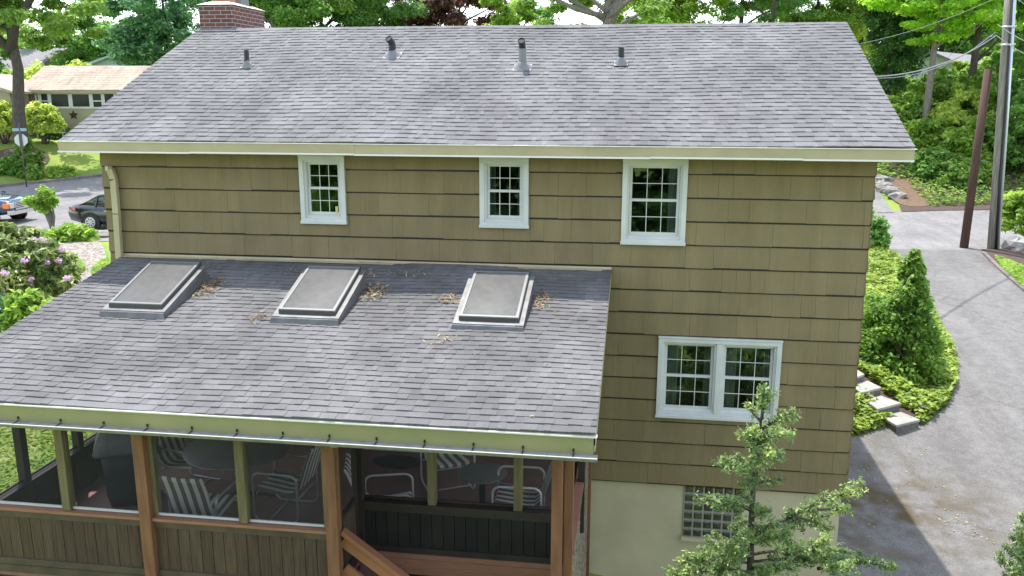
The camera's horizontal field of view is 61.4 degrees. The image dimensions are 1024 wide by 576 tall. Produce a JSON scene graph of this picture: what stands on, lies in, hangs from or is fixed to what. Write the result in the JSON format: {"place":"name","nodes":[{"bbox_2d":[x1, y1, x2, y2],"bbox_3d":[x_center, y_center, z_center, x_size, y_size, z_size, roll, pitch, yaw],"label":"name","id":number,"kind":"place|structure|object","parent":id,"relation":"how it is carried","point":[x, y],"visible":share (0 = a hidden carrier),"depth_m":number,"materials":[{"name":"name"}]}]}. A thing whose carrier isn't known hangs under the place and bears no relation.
{"place":"outdoors","nodes":[
{"label":"outdoors","id":0,"kind":"place"},
{"bbox_2d":[0,332,95,491],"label":"lawn grass","id":1,"kind":"structure","parent":0,"point":[38,453],"depth_m":13.82,"materials":[{"name":"plant"}]},
{"bbox_2d":[61,241,105,281],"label":"gravel path","id":2,"kind":"structure","parent":0,"point":[90,253],"depth_m":30.94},
{"bbox_2d":[91,257,110,273],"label":"lime grass","id":3,"kind":"structure","parent":0,"point":[99,264],"depth_m":28.22,"materials":[{"name":"green plant"}]},
{"bbox_2d":[373,455,419,468],"bbox_3d":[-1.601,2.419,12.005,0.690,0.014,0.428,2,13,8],"label":"patio table","id":4,"kind":"object","parent":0,"point":[396,461],"depth_m":11.97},
{"bbox_2d":[0,135,989,575],"bbox_3d":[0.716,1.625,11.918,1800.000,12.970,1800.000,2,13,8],"label":"ground","id":5,"kind":"structure","parent":0,"point":[84,163],"depth_m":52.88,"materials":[{"name":"green plant"}]},
{"bbox_2d":[0,99,13,143],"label":"ornamental tree","id":6,"kind":"object","parent":5,"relation":"on","point":[6,123],"visible":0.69,"depth_m":54.23,"materials":[{"name":"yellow plant"}]},
{"bbox_2d":[0,154,25,176],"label":"lawn shrub","id":7,"kind":"object","parent":5,"relation":"on","point":[9,165],"visible":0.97,"depth_m":50.48,"materials":[{"name":"green plant"}]},
{"bbox_2d":[12,123,27,186],"bbox_3d":[-27.550,-7.326,48.611,0.720,3.877,0.090,-3,13,-12],"label":"stop sign","id":8,"kind":"object","parent":5,"relation":"on","point":[21,140],"visible":0.89,"depth_m":48.40,"materials":[{"name":"grey metal"}]},
{"bbox_2d":[0,148,49,165],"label":"mulch ring","id":9,"kind":"object","parent":5,"relation":"on","point":[4,152],"visible":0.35,"depth_m":53.17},
{"bbox_2d":[0,287,55,331],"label":"leafy shrub","id":10,"kind":"object","parent":5,"relation":"on","point":[21,298],"visible":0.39,"depth_m":20.77,"materials":[{"name":"green plant"}]},
{"bbox_2d":[10,137,46,169],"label":"lawn shrub","id":11,"kind":"object","parent":5,"relation":"on","point":[38,157],"visible":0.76,"depth_m":51.34,"materials":[{"name":"green plant"}]},
{"bbox_2d":[15,163,44,180],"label":"lawn shrub","id":12,"kind":"object","parent":5,"relation":"on","point":[33,172],"visible":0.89,"depth_m":50.43,"materials":[{"name":"green plant"}]},
{"bbox_2d":[0,48,66,74],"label":"distant house","id":13,"kind":"structure","parent":5,"relation":"on","point":[28,56],"depth_m":88.54,"materials":[{"name":"white plastic"}]},
{"bbox_2d":[24,59,54,79],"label":"hedge bush","id":14,"kind":"object","parent":5,"relation":"on","point":[32,71],"visible":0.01,"depth_m":68.71,"materials":[{"name":"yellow plant"}]},
{"bbox_2d":[21,184,59,228],"bbox_3d":[-18.719,-3.006,34.422,1.541,2.247,1.164,-3,13,-15],"label":"pruned tree","id":15,"kind":"object","parent":5,"relation":"on","point":[44,201],"visible":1,"depth_m":34.15,"materials":[{"name":"green plant"}]},
{"bbox_2d":[0,220,88,307],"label":"rhododendron","id":16,"kind":"object","parent":5,"relation":"on","point":[47,267],"visible":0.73,"depth_m":22.07,"materials":[{"name":"green plant"}]},
{"bbox_2d":[25,100,67,144],"bbox_3d":[-29.765,-10.477,54.712,2.772,2.880,2.647,6,14,26],"label":"ornamental tree","id":17,"kind":"object","parent":5,"relation":"on","point":[42,120],"visible":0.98,"depth_m":54.18,"materials":[{"name":"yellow plant"}]},
{"bbox_2d":[0,0,109,163],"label":"oak tree","id":18,"kind":"object","parent":5,"relation":"on","point":[13,16],"visible":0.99,"depth_m":51.04,"materials":[{"name":"green plant"}]},
{"bbox_2d":[18,22,100,55],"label":"deciduous tree","id":19,"kind":"object","parent":5,"relation":"on","point":[23,31],"visible":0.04,"depth_m":91.02,"materials":[{"name":"green plant"}]},
{"bbox_2d":[46,164,78,178],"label":"lawn shrub","id":20,"kind":"object","parent":5,"relation":"on","point":[63,171],"visible":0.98,"depth_m":50.90,"materials":[{"name":"green plant"}]},
{"bbox_2d":[41,222,101,242],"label":"leafy plant","id":21,"kind":"object","parent":5,"relation":"on","point":[68,232],"visible":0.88,"depth_m":32.89,"materials":[{"name":"green plant"}]},
{"bbox_2d":[0,66,149,139],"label":"ranch house","id":22,"kind":"structure","parent":5,"relation":"on","point":[75,95],"depth_m":57.61,"materials":[{"name":"brown"}]},
{"bbox_2d":[49,93,70,107],"bbox_3d":[-30.108,-12.497,57.480,1.377,1.052,0.070,0,13,0],"label":"window","id":23,"kind":"structure","parent":22,"relation":"in","point":[60,100],"depth_m":57.45,"materials":[{"name":"white plastic"}]},
{"bbox_2d":[70,93,91,108],"bbox_3d":[-28.717,-12.496,57.481,1.367,1.052,0.070,0,13,0],"label":"window","id":24,"kind":"structure","parent":22,"relation":"in","point":[78,100],"depth_m":57.47,"materials":[{"name":"white plastic"}]},
{"bbox_2d":[91,93,102,108],"bbox_3d":[-27.632,-12.496,57.481,0.765,1.052,0.070,0,13,0],"label":"window","id":25,"kind":"structure","parent":22,"relation":"in","point":[94,96],"depth_m":57.45,"materials":[{"name":"white plastic"}]},
{"bbox_2d":[36,0,150,65],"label":"deciduous tree","id":26,"kind":"object","parent":5,"relation":"on","point":[83,49],"visible":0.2,"depth_m":84.31,"materials":[{"name":"green plant"}]},
{"bbox_2d":[86,56,124,65],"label":"distant house","id":27,"kind":"structure","parent":5,"relation":"on","point":[100,61],"depth_m":78.70,"materials":[{"name":"blue"}]},
{"bbox_2d":[91,0,204,65],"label":"deciduous tree","id":28,"kind":"object","parent":5,"relation":"on","point":[126,45],"visible":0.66,"depth_m":70.15,"materials":[{"name":"green plant"}]},
{"bbox_2d":[249,0,334,27],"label":"deciduous tree","id":29,"kind":"object","parent":5,"relation":"on","point":[290,13],"visible":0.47,"depth_m":52.19,"materials":[{"name":"green plant"}]},
{"bbox_2d":[0,253,611,575],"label":"screened porch","id":30,"kind":"object","parent":5,"relation":"on","point":[299,365],"visible":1,"depth_m":9.24,"materials":[{"name":"grey"}]},
{"bbox_2d":[92,433,158,506],"bbox_3d":[-4.794,2.086,10.761,0.735,1.170,0.626,-4,13,-16],"label":"covered grill","id":31,"kind":"object","parent":30,"relation":"on","point":[113,451],"visible":0.43,"depth_m":10.54,"materials":[{"name":"grey"}]},
{"bbox_2d":[156,436,223,493],"bbox_3d":[-4.259,2.125,11.178,0.764,0.949,0.588,5,14,20],"label":"patio chair","id":32,"kind":"object","parent":30,"relation":"on","point":[169,451],"visible":0.3,"depth_m":11.15,"materials":[{"name":"grey"}]},
{"bbox_2d":[160,475,236,515],"bbox_3d":[-3.527,2.435,9.818,0.588,0.949,0.764,2,13,10],"label":"patio chair","id":33,"kind":"object","parent":30,"relation":"on","point":[190,495],"visible":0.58,"depth_m":9.54,"materials":[{"name":"grey"}]},
{"bbox_2d":[182,439,292,495],"bbox_3d":[-3.401,2.326,10.819,1.320,0.722,1.320,2,13,8],"label":"round table","id":34,"kind":"object","parent":30,"relation":"on","point":[211,454],"visible":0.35,"depth_m":10.54,"materials":[{"name":"grey glass"}]},
{"bbox_2d":[251,446,320,521],"bbox_3d":[-2.672,2.287,10.470,0.764,0.949,0.588,3,13,11],"label":"patio chair","id":35,"kind":"object","parent":30,"relation":"on","point":[276,482],"visible":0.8,"depth_m":10.36,"materials":[{"name":"grey"}]},
{"bbox_2d":[24,257,555,416],"bbox_3d":[-3.436,0.333,10.256,7.954,0.707,3.681,2,13,8],"label":"roof debris","id":36,"kind":"object","parent":30,"relation":"on","point":[382,289],"visible":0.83,"depth_m":10.79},
{"bbox_2d":[338,447,359,567],"bbox_3d":[-1.726,2.145,9.028,0.040,1.830,0.560,2,13,8],"label":"screen door","id":37,"kind":"structure","parent":30,"relation":"in","point":[350,514],"depth_m":9.18,"materials":[{"name":"brown wood"}]},
{"bbox_2d":[344,452,413,497],"bbox_3d":[-1.512,2.410,9.935,0.764,0.949,0.588,-1,13,-7],"label":"patio chair","id":38,"kind":"object","parent":30,"relation":"on","point":[347,471],"visible":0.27,"depth_m":10.15,"materials":[{"name":"white"}]},
{"bbox_2d":[420,452,475,490],"bbox_3d":[-0.869,2.110,11.254,0.588,0.949,0.764,-5,14,-19],"label":"patio chair","id":39,"kind":"object","parent":30,"relation":"on","point":[445,461],"visible":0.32,"depth_m":11.15,"materials":[{"name":"white"}]},
{"bbox_2d":[457,462,506,502],"bbox_3d":[-0.366,2.491,10.596,0.600,0.500,0.600,2,13,8],"label":"round table","id":40,"kind":"object","parent":30,"relation":"on","point":[481,474],"visible":0.8,"depth_m":10.53,"materials":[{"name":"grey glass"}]},
{"bbox_2d":[491,460,551,505],"bbox_3d":[0.170,2.362,10.149,0.764,0.949,0.588,1,13,6],"label":"patio chair","id":41,"kind":"object","parent":30,"relation":"on","point":[533,496],"visible":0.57,"depth_m":10.12,"materials":[{"name":"white"}]},
{"bbox_2d":[274,0,383,26],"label":"deciduous tree","id":42,"kind":"object","parent":5,"relation":"on","point":[340,8],"visible":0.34,"depth_m":56.99,"materials":[{"name":"green plant"}]},
{"bbox_2d":[309,0,434,26],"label":"deciduous tree","id":43,"kind":"object","parent":5,"relation":"on","point":[391,16],"visible":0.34,"depth_m":58.82,"materials":[{"name":"green plant"}]},
{"bbox_2d":[340,527,408,575],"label":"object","id":44,"kind":"structure","parent":5,"relation":"on","point":[373,561],"depth_m":8.73,"materials":[{"name":"brown wood"}]},
{"bbox_2d":[388,0,445,26],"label":"copper beech","id":45,"kind":"object","parent":5,"relation":"on","point":[435,18],"visible":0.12,"depth_m":62.86,"materials":[{"name":"brown plant"}]},
{"bbox_2d":[409,0,509,25],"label":"copper beech","id":46,"kind":"object","parent":5,"relation":"on","point":[455,16],"visible":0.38,"depth_m":61.17,"materials":[{"name":"red plant"}]},
{"bbox_2d":[55,0,917,575],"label":"house","id":47,"kind":"structure","parent":5,"relation":"on","point":[705,192],"depth_m":11.64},
{"bbox_2d":[297,155,347,224],"bbox_3d":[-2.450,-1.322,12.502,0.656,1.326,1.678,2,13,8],"label":"window","id":48,"kind":"structure","parent":47,"relation":"in","point":[322,185],"depth_m":11.76,"materials":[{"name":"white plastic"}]},
{"bbox_2d":[479,157,528,228],"bbox_3d":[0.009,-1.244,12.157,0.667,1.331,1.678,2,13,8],"label":"window","id":49,"kind":"structure","parent":47,"relation":"in","point":[503,182],"depth_m":11.43,"materials":[{"name":"white plastic"}]},
{"bbox_2d":[620,159,688,245],"bbox_3d":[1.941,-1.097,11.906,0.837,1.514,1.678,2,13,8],"label":"window","id":50,"kind":"structure","parent":47,"relation":"in","point":[654,191],"depth_m":11.21,"materials":[{"name":"white plastic"}]},
{"bbox_2d":[681,486,743,542],"bbox_3d":[2.781,3.138,11.958,0.835,0.838,0.060,2,13,8],"label":"glass block window","id":51,"kind":"structure","parent":47,"relation":"in","point":[698,521],"depth_m":11.98,"materials":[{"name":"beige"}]},
{"bbox_2d":[655,336,782,422],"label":"window","id":52,"kind":"structure","parent":47,"relation":"in","point":[699,378],"depth_m":11.62,"materials":[{"name":"white plastic"}]},
{"bbox_2d":[479,0,522,25],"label":"slender tree","id":53,"kind":"object","parent":5,"relation":"on","point":[508,15],"visible":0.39,"depth_m":51.66,"materials":[{"name":"green plant"}]},
{"bbox_2d":[507,0,537,24],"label":"slender tree","id":54,"kind":"object","parent":5,"relation":"on","point":[527,17],"visible":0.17,"depth_m":55.83,"materials":[{"name":"green plant"}]},
{"bbox_2d":[528,5,557,22],"bbox_3d":[1.774,-14.002,59.153,2.902,10.448,2.872,2,13,8],"label":"slender tree","id":55,"kind":"object","parent":5,"relation":"on","point":[540,11],"visible":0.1,"depth_m":57.47,"materials":[{"name":"green plant"}]},
{"bbox_2d":[509,0,673,24],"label":"deciduous tree","id":56,"kind":"object","parent":5,"relation":"on","point":[651,11],"visible":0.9,"depth_m":44.56,"materials":[{"name":"green plant"}]},
{"bbox_2d":[615,0,730,23],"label":"deciduous tree","id":57,"kind":"object","parent":5,"relation":"on","point":[681,11],"visible":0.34,"depth_m":56.76,"materials":[{"name":"green plant"}]},
{"bbox_2d":[716,0,816,22],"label":"pine tree","id":58,"kind":"object","parent":5,"relation":"on","point":[762,5],"visible":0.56,"depth_m":61.80,"materials":[{"name":"green plant"}]},
{"bbox_2d":[719,0,825,22],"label":"pine tree","id":59,"kind":"object","parent":5,"relation":"on","point":[786,6],"visible":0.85,"depth_m":56.38,"materials":[{"name":"green plant"}]},
{"bbox_2d":[663,381,901,575],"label":"hemlock tree","id":60,"kind":"object","parent":5,"relation":"on","point":[755,437],"visible":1,"depth_m":9.08,"materials":[{"name":"green plant"}]},
{"bbox_2d":[774,0,865,38],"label":"deciduous tree","id":61,"kind":"object","parent":5,"relation":"on","point":[831,15],"visible":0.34,"depth_m":65.44,"materials":[{"name":"green plant"}]},
{"bbox_2d":[822,0,882,65],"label":"tree","id":62,"kind":"object","parent":5,"relation":"on","point":[859,36],"visible":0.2,"depth_m":66.27,"materials":[{"name":"green plant"}]},
{"bbox_2d":[855,370,919,433],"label":"stone steps","id":63,"kind":"structure","parent":5,"relation":"on","point":[899,422],"depth_m":17.49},
{"bbox_2d":[852,0,934,100],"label":"evergreen tree","id":64,"kind":"object","parent":5,"relation":"on","point":[895,55],"visible":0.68,"depth_m":52.14,"materials":[{"name":"green plant"}]},
{"bbox_2d":[851,262,956,433],"bbox_3d":[9.164,0.696,23.776,4.482,1.070,16.924,4,13,16],"label":"planting bed","id":65,"kind":"object","parent":5,"relation":"on","point":[901,409],"visible":0.09,"depth_m":17.91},
{"bbox_2d":[870,207,892,247],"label":"leafy shrub","id":66,"kind":"object","parent":65,"relation":"on","point":[880,235],"visible":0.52,"depth_m":30.06,"materials":[{"name":"green plant"}]},
{"bbox_2d":[859,291,914,360],"bbox_3d":[8.499,0.957,20.125,1.894,1.694,1.876,2,13,8],"label":"evergreen shrub","id":67,"kind":"object","parent":65,"relation":"on","point":[871,318],"visible":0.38,"depth_m":19.79,"materials":[{"name":"green plant"}]},
{"bbox_2d":[860,248,951,383],"bbox_3d":[8.852,0.640,19.241,2.084,3.088,2.103,2,13,8],"label":"evergreen shrub","id":68,"kind":"object","parent":65,"relation":"on","point":[917,314],"visible":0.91,"depth_m":18.94,"materials":[{"name":"green plant"}]},
{"bbox_2d":[851,243,959,434],"bbox_3d":[9.154,0.565,23.724,4.593,1.444,16.911,4,13,16],"label":"ground cover","id":69,"kind":"object","parent":5,"relation":"on","point":[881,259],"visible":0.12,"depth_m":18.79,"materials":[{"name":"green plant"}]},
{"bbox_2d":[892,82,949,119],"bbox_3d":[24.332,-10.541,50.980,3.920,3.317,3.939,-11,17,-39],"label":"bank shrub","id":70,"kind":"object","parent":5,"relation":"on","point":[912,87],"visible":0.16,"depth_m":50.16,"materials":[{"name":"green plant"}]},
{"bbox_2d":[910,67,958,99],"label":"bank shrub","id":71,"kind":"object","parent":5,"relation":"on","point":[953,75],"visible":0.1,"depth_m":57.84,"materials":[{"name":"green plant"}]},
{"bbox_2d":[916,67,967,109],"bbox_3d":[25.977,-11.102,50.998,4.687,3.903,4.149,2,13,8],"label":"bank shrub","id":72,"kind":"object","parent":5,"relation":"on","point":[942,73],"visible":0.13,"depth_m":50.40,"materials":[{"name":"green plant"}]},
{"bbox_2d":[908,0,988,54],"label":"deciduous tree","id":73,"kind":"object","parent":5,"relation":"on","point":[951,45],"visible":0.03,"depth_m":74.16,"materials":[{"name":"green plant"}]},
{"bbox_2d":[908,51,997,82],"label":"distant house","id":74,"kind":"structure","parent":5,"relation":"on","point":[942,57],"depth_m":62.72,"materials":[{"name":"white"}]},
{"bbox_2d":[959,69,992,247],"bbox_3d":[16.188,-4.235,30.070,0.490,6.595,0.290,4,13,16],"label":"leaning pole","id":75,"kind":"object","parent":5,"relation":"on","point":[975,165],"visible":0.88,"depth_m":29.95,"materials":[{"name":"brown"}]},
{"bbox_2d":[954,7,1023,72],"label":"deciduous tree","id":76,"kind":"object","parent":5,"relation":"on","point":[1019,34],"visible":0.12,"depth_m":71.14,"materials":[{"name":"green plant"}]},
{"bbox_2d":[954,43,1023,105],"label":"bank shrub","id":77,"kind":"object","parent":5,"relation":"on","point":[984,61],"visible":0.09,"depth_m":56.09,"materials":[{"name":"green plant"}]},
{"bbox_2d":[987,0,1016,248],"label":"utility pole","id":78,"kind":"object","parent":5,"relation":"on","point":[1000,142],"visible":0.84,"depth_m":29.36,"materials":[{"name":"grey"}]},
{"bbox_2d":[876,35,996,76],"bbox_3d":[12.064,-6.794,24.897,0.031,1.498,11.684,12,18,43],"label":"overhead wire","id":79,"kind":"object","parent":78,"relation":"attached to","point":[936,65],"visible":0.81,"depth_m":25.27,"materials":[{"name":"grey"}]},
{"bbox_2d":[981,249,1023,264],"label":"mulch verge","id":80,"kind":"structure","parent":5,"relation":"on","point":[1016,256],"depth_m":29.29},
{"bbox_2d":[994,255,1023,287],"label":"verge grass","id":81,"kind":"structure","parent":80,"relation":"on","point":[1014,269],"depth_m":27.09,"materials":[{"name":"green plant"}]},
{"bbox_2d":[982,252,1023,291],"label":"curb","id":82,"kind":"structure","parent":5,"relation":"on","point":[1001,269],"depth_m":26.86,"materials":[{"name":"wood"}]},
{"bbox_2d":[993,509,1023,575],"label":"hemlock shrub","id":83,"kind":"object","parent":5,"relation":"on","point":[1015,569],"visible":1,"depth_m":10.18,"materials":[{"name":"green plant"}]},
{"bbox_2d":[1001,190,1023,235],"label":"leafy shrub","id":84,"kind":"object","parent":5,"relation":"on","point":[1013,211],"visible":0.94,"depth_m":30.92,"materials":[{"name":"green plant"}]},
{"bbox_2d":[1001,235,1023,250],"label":"boulder","id":85,"kind":"object","parent":5,"relation":"on","point":[1015,243],"visible":0.65,"depth_m":29.99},
{"bbox_2d":[0,176,1023,249],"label":"street","id":86,"kind":"structure","parent":0,"point":[933,230],"depth_m":37.39,"materials":[{"name":"asphalt"}]},
{"bbox_2d":[0,190,33,218],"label":"sport utility car","id":87,"kind":"object","parent":86,"relation":"on","point":[12,206],"visible":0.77,"depth_m":37.64,"materials":[{"name":"blue paint"}]},
{"bbox_2d":[0,174,101,186],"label":"kerb","id":88,"kind":"structure","parent":86,"relation":"on","point":[51,180],"depth_m":50.19,"materials":[{"name":"stone"}]},
{"bbox_2d":[68,194,106,229],"bbox_3d":[-15.745,-3.216,35.850,4.790,1.535,1.900,1,13,6],"label":"sedan car","id":89,"kind":"object","parent":86,"relation":"on","point":[90,213],"visible":0.26,"depth_m":35.16,"materials":[{"name":"grey paint"}]},
{"bbox_2d":[4,0,1023,48],"label":"sky","id":90,"kind":"structure","parent":0,"point":[567,17],"materials":[{"name":"white"}]},
{"bbox_2d":[873,187,893,211],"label":"side lane","id":91,"kind":"structure","parent":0,"point":[880,204],"depth_m":40.70,"materials":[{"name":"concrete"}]},
{"bbox_2d":[834,249,1023,575],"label":"driveway","id":92,"kind":"structure","parent":0,"point":[978,303],"depth_m":16.05,"materials":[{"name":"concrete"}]},
{"bbox_2d":[877,162,1023,211],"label":"bank soil","id":93,"kind":"structure","parent":0,"point":[985,205],"depth_m":41.88,"materials":[{"name":"soil"}]},
{"bbox_2d":[887,91,931,125],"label":"bank shrub","id":94,"kind":"object","parent":93,"relation":"on","point":[909,112],"visible":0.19,"depth_m":48.06,"materials":[{"name":"green plant"}]},
{"bbox_2d":[889,175,934,206],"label":"leaf litter","id":95,"kind":"object","parent":93,"relation":"on","point":[904,185],"visible":0.74,"depth_m":42.12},
{"bbox_2d":[901,117,949,150],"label":"bank shrub","id":96,"kind":"object","parent":93,"relation":"on","point":[934,128],"visible":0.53,"depth_m":45.96,"materials":[{"name":"green plant"}]},
{"bbox_2d":[907,146,956,178],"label":"bank shrub","id":97,"kind":"object","parent":93,"relation":"on","point":[927,162],"visible":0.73,"depth_m":43.57,"materials":[{"name":"green plant"}]},
{"bbox_2d":[858,0,1018,120],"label":"maple tree","id":98,"kind":"object","parent":93,"relation":"on","point":[926,11],"visible":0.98,"depth_m":45.84,"materials":[{"name":"green plant"}]},
{"bbox_2d":[877,162,1023,205],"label":"bank ground cover","id":99,"kind":"object","parent":93,"relation":"on","point":[920,183],"visible":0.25,"depth_m":42.12,"materials":[{"name":"green plant"}]},
{"bbox_2d":[926,100,974,145],"bbox_3d":[23.861,-8.710,46.980,4.163,3.002,3.234,2,13,8],"label":"bank shrub","id":100,"kind":"object","parent":93,"relation":"on","point":[960,118],"visible":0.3,"depth_m":46.34,"materials":[{"name":"green plant"}]},
{"bbox_2d":[929,156,991,187],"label":"bank shrub","id":101,"kind":"object","parent":93,"relation":"on","point":[955,168],"visible":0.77,"depth_m":42.59,"materials":[{"name":"green plant"}]},
{"bbox_2d":[933,124,990,157],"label":"bank shrub","id":102,"kind":"object","parent":93,"relation":"on","point":[962,141],"visible":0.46,"depth_m":44.08,"materials":[{"name":"green plant"}]},
{"bbox_2d":[932,82,996,126],"bbox_3d":[24.960,-9.446,47.424,3.925,3.701,3.807,2,13,8],"label":"bank shrub","id":103,"kind":"object","parent":93,"relation":"on","point":[972,92],"visible":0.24,"depth_m":46.95,"materials":[{"name":"green plant"}]},
{"bbox_2d":[916,0,1023,109],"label":"maple tree","id":104,"kind":"object","parent":93,"relation":"on","point":[975,56],"visible":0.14,"depth_m":48.50,"materials":[{"name":"green plant"}]},
{"bbox_2d":[954,145,1009,175],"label":"bank shrub","id":105,"kind":"object","parent":93,"relation":"on","point":[987,157],"visible":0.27,"depth_m":43.19,"materials":[{"name":"green plant"}]},
{"bbox_2d":[947,64,1021,117],"bbox_3d":[26.723,-10.584,48.885,4.015,4.213,3.766,2,13,8],"label":"bank shrub","id":106,"kind":"object","parent":93,"relation":"on","point":[963,78],"visible":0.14,"depth_m":48.70,"materials":[{"name":"green plant"}]},
{"bbox_2d":[964,113,1023,161],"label":"bank shrub","id":107,"kind":"object","parent":93,"relation":"on","point":[990,123],"visible":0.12,"depth_m":43.92,"materials":[{"name":"green plant"}]},
{"bbox_2d":[974,33,1023,118],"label":"bank shrub","id":108,"kind":"object","parent":93,"relation":"on","point":[995,62],"visible":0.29,"depth_m":46.66,"materials":[{"name":"green plant"}]},
{"bbox_2d":[984,104,1023,173],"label":"bank shrub","id":109,"kind":"object","parent":93,"relation":"on","point":[1016,111],"visible":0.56,"depth_m":42.66,"materials":[{"name":"green plant"}]},
{"bbox_2d":[1009,82,1023,146],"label":"bank shrub","id":110,"kind":"object","parent":93,"relation":"on","point":[1020,99],"visible":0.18,"depth_m":43.69,"materials":[{"name":"green plant"}]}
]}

